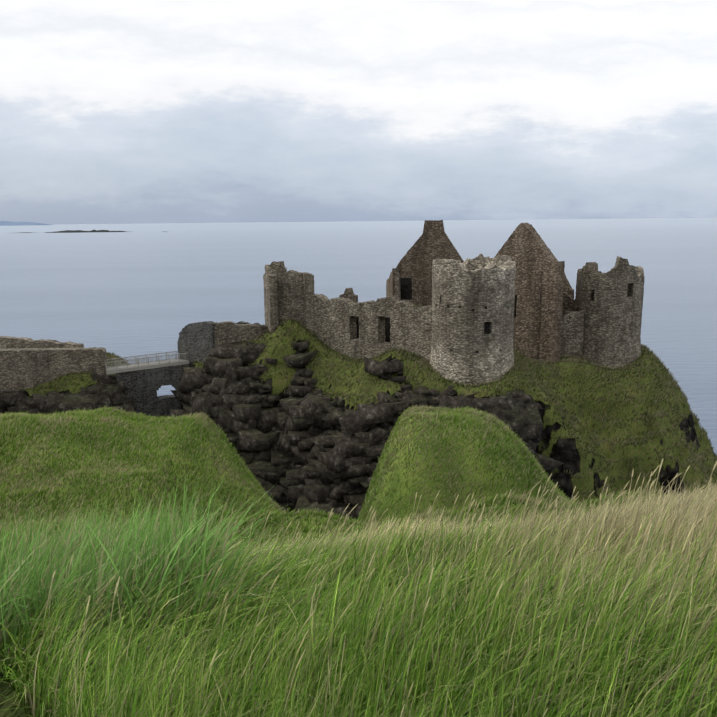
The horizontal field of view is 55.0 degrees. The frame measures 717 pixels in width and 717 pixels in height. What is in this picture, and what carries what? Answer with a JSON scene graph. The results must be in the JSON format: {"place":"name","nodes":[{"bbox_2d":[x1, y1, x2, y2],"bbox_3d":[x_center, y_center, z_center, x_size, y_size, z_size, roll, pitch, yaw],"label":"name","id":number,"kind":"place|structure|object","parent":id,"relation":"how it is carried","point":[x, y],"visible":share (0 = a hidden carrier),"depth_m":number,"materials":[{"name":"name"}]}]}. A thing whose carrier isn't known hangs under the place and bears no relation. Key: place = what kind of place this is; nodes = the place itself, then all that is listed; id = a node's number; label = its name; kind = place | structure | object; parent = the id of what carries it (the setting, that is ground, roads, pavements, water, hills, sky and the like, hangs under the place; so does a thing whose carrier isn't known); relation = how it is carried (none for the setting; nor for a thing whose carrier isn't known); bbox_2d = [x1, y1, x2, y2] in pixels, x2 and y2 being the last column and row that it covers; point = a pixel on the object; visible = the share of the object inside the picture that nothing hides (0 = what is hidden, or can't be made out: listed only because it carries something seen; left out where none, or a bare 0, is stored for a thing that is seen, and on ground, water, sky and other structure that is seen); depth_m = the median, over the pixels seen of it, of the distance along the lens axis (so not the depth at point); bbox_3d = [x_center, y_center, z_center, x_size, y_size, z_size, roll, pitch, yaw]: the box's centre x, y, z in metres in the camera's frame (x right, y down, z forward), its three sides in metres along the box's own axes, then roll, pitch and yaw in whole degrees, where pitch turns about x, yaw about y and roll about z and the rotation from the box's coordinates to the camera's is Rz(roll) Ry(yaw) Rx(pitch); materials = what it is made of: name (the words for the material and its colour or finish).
{"place":"outdoors","nodes":[
{"label":"outdoors","id":0,"kind":"place"},
{"bbox_2d":[0,221,49,225],"bbox_3d":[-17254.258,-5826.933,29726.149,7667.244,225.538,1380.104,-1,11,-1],"label":"headland","id":1,"kind":"structure","parent":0,"point":[6,223],"depth_m":29344.19,"materials":[{"name":"blue"}]},
{"bbox_2d":[0,218,716,454],"bbox_3d":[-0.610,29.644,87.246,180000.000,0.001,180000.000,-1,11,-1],"label":"sea","id":2,"kind":"structure","parent":0,"point":[142,289],"depth_m":670.00,"materials":[{"name":"liquid"}]},
{"bbox_2d":[45,230,125,232],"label":"skerry","id":3,"kind":"structure","parent":2,"relation":"on","point":[73,231],"depth_m":3716.89,"materials":[{"name":"grey stone"}]},
{"bbox_2d":[0,320,716,716],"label":"terrain","id":4,"kind":"structure","parent":0,"point":[566,452],"depth_m":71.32,"materials":[{"name":"green plant"}]},
{"bbox_2d":[0,336,83,348],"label":"wall","id":5,"kind":"structure","parent":4,"relation":"on","point":[6,342],"depth_m":100.09,"materials":[{"name":"stone"}]},
{"bbox_2d":[0,347,107,391],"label":"wall","id":6,"kind":"structure","parent":4,"relation":"on","point":[20,369],"depth_m":91.31,"materials":[{"name":"grey stone"}]},
{"bbox_2d":[0,474,295,680],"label":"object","id":7,"kind":"object","parent":4,"relation":"on","point":[121,551],"visible":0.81,"depth_m":4.35,"materials":[{"name":"green plant"}]},
{"bbox_2d":[116,363,189,416],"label":"bridge arch support","id":8,"kind":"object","parent":4,"relation":"on","point":[143,386],"depth_m":95.69,"materials":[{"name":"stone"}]},
{"bbox_2d":[105,351,188,373],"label":"footbridge","id":9,"kind":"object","parent":8,"relation":"on","point":[142,365],"visible":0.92,"depth_m":95.25,"materials":[{"name":"grey wood"}]},
{"bbox_2d":[177,321,215,362],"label":"stone wall","id":10,"kind":"structure","parent":4,"relation":"on","point":[196,342],"depth_m":95.17,"materials":[{"name":"stone"}]},
{"bbox_2d":[179,321,263,336],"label":"approach wall","id":11,"kind":"structure","parent":4,"relation":"on","point":[245,323],"depth_m":100.90,"materials":[{"name":"stone"}]},
{"bbox_2d":[211,321,267,349],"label":"approach wall","id":12,"kind":"structure","parent":4,"relation":"on","point":[227,333],"depth_m":93.28,"materials":[{"name":"grey stone"}]},
{"bbox_2d":[263,274,277,333],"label":"gatehouse","id":13,"kind":"object","parent":4,"relation":"on","point":[271,307],"visible":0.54,"depth_m":89.23,"materials":[{"name":"grey stone"}]},
{"bbox_2d":[265,265,286,291],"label":"gatehouse turret","id":14,"kind":"object","parent":13,"relation":"attached to","point":[266,270],"visible":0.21,"depth_m":91.26,"materials":[{"name":"stone"}]},
{"bbox_2d":[0,340,563,519],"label":"basalt blocks","id":15,"kind":"structure","parent":4,"relation":"on","point":[296,451],"depth_m":80.94,"materials":[{"name":"black stone"}]},
{"bbox_2d":[268,261,314,323],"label":"castle wall","id":16,"kind":"structure","parent":4,"relation":"on","point":[290,288],"depth_m":90.28,"materials":[{"name":"grey stone"}]},
{"bbox_2d":[303,273,313,332],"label":"gatehouse","id":17,"kind":"object","parent":4,"relation":"on","point":[308,297],"visible":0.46,"depth_m":88.69,"materials":[{"name":"grey stone"}]},
{"bbox_2d":[281,477,371,520],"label":"rocks","id":18,"kind":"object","parent":4,"relation":"on","point":[358,510],"depth_m":54.29,"materials":[{"name":"black stone"}]},
{"bbox_2d":[339,288,357,302],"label":"wall fragment","id":19,"kind":"object","parent":4,"relation":"on","point":[349,294],"visible":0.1,"depth_m":95.82,"materials":[{"name":"grey stone"}]},
{"bbox_2d":[0,469,716,716],"bbox_3d":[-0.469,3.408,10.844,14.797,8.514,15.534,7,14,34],"label":"fine grass","id":20,"kind":"structure","parent":4,"relation":"on","point":[633,659],"depth_m":3.26,"materials":[{"name":"green plant"}]},
{"bbox_2d":[5,459,716,716],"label":"grass seed heads","id":21,"kind":"object","parent":4,"relation":"on","point":[474,514],"depth_m":4.36,"materials":[{"name":"plant"}]},
{"bbox_2d":[19,316,716,502],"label":"grass","id":22,"kind":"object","parent":4,"relation":"on","point":[525,360],"visible":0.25,"depth_m":79.53,"materials":[{"name":"green plant"}]},
{"bbox_2d":[303,294,432,363],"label":"curtain wall","id":23,"kind":"structure","parent":4,"relation":"on","point":[335,325],"depth_m":83.46,"materials":[{"name":"grey stone"}]},
{"bbox_2d":[356,317,390,341],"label":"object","id":24,"kind":"structure","parent":4,"relation":"on","point":[387,329],"depth_m":88.34,"materials":[{"name":"stone"}]},
{"bbox_2d":[386,268,394,296],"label":"castle wall","id":25,"kind":"structure","parent":4,"relation":"on","point":[390,286],"depth_m":96.40,"materials":[{"name":"brown stone"}]},
{"bbox_2d":[400,278,411,299],"bbox_3d":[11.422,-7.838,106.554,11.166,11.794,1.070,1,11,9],"label":"window opening","id":26,"kind":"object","parent":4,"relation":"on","point":[406,288],"depth_m":106.13,"materials":[{"name":"stone"}]},
{"bbox_2d":[395,220,463,305],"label":"gable","id":27,"kind":"structure","parent":4,"relation":"on","point":[432,242],"depth_m":91.86,"materials":[{"name":"brown stone"}]},
{"bbox_2d":[395,265,399,296],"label":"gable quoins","id":28,"kind":"object","parent":27,"relation":"attached to","point":[397,275],"visible":0.21,"depth_m":92.89,"materials":[{"name":"grey stone"}]},
{"bbox_2d":[430,254,515,385],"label":"round tower","id":29,"kind":"structure","parent":4,"relation":"on","point":[471,297],"depth_m":74.03,"materials":[{"name":"stone"}]},
{"bbox_2d":[494,223,564,362],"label":"gable","id":30,"kind":"structure","parent":4,"relation":"on","point":[526,248],"depth_m":84.52,"materials":[{"name":"brown stone"}]},
{"bbox_2d":[530,270,540,360],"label":"castle wall","id":31,"kind":"structure","parent":4,"relation":"on","point":[535,311],"depth_m":84.77,"materials":[{"name":"brown stone"}]},
{"bbox_2d":[562,292,574,314],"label":"range wall","id":32,"kind":"structure","parent":4,"relation":"on","point":[568,303],"depth_m":88.70,"materials":[{"name":"brown stone"}]},
{"bbox_2d":[563,272,573,298],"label":"castle wall","id":33,"kind":"structure","parent":4,"relation":"on","point":[568,289],"depth_m":91.95,"materials":[{"name":"brown stone"}]},
{"bbox_2d":[560,310,584,357],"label":"castle wall","id":34,"kind":"structure","parent":4,"relation":"on","point":[572,333],"depth_m":85.25,"materials":[{"name":"grey stone"}]},
{"bbox_2d":[574,256,644,368],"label":"tower","id":35,"kind":"structure","parent":4,"relation":"on","point":[610,302],"depth_m":83.81,"materials":[{"name":"grey stone"}]},
{"bbox_2d":[0,0,716,224],"label":"sky","id":36,"kind":"structure","parent":0,"point":[112,111],"materials":[{"name":"white"}]}
]}

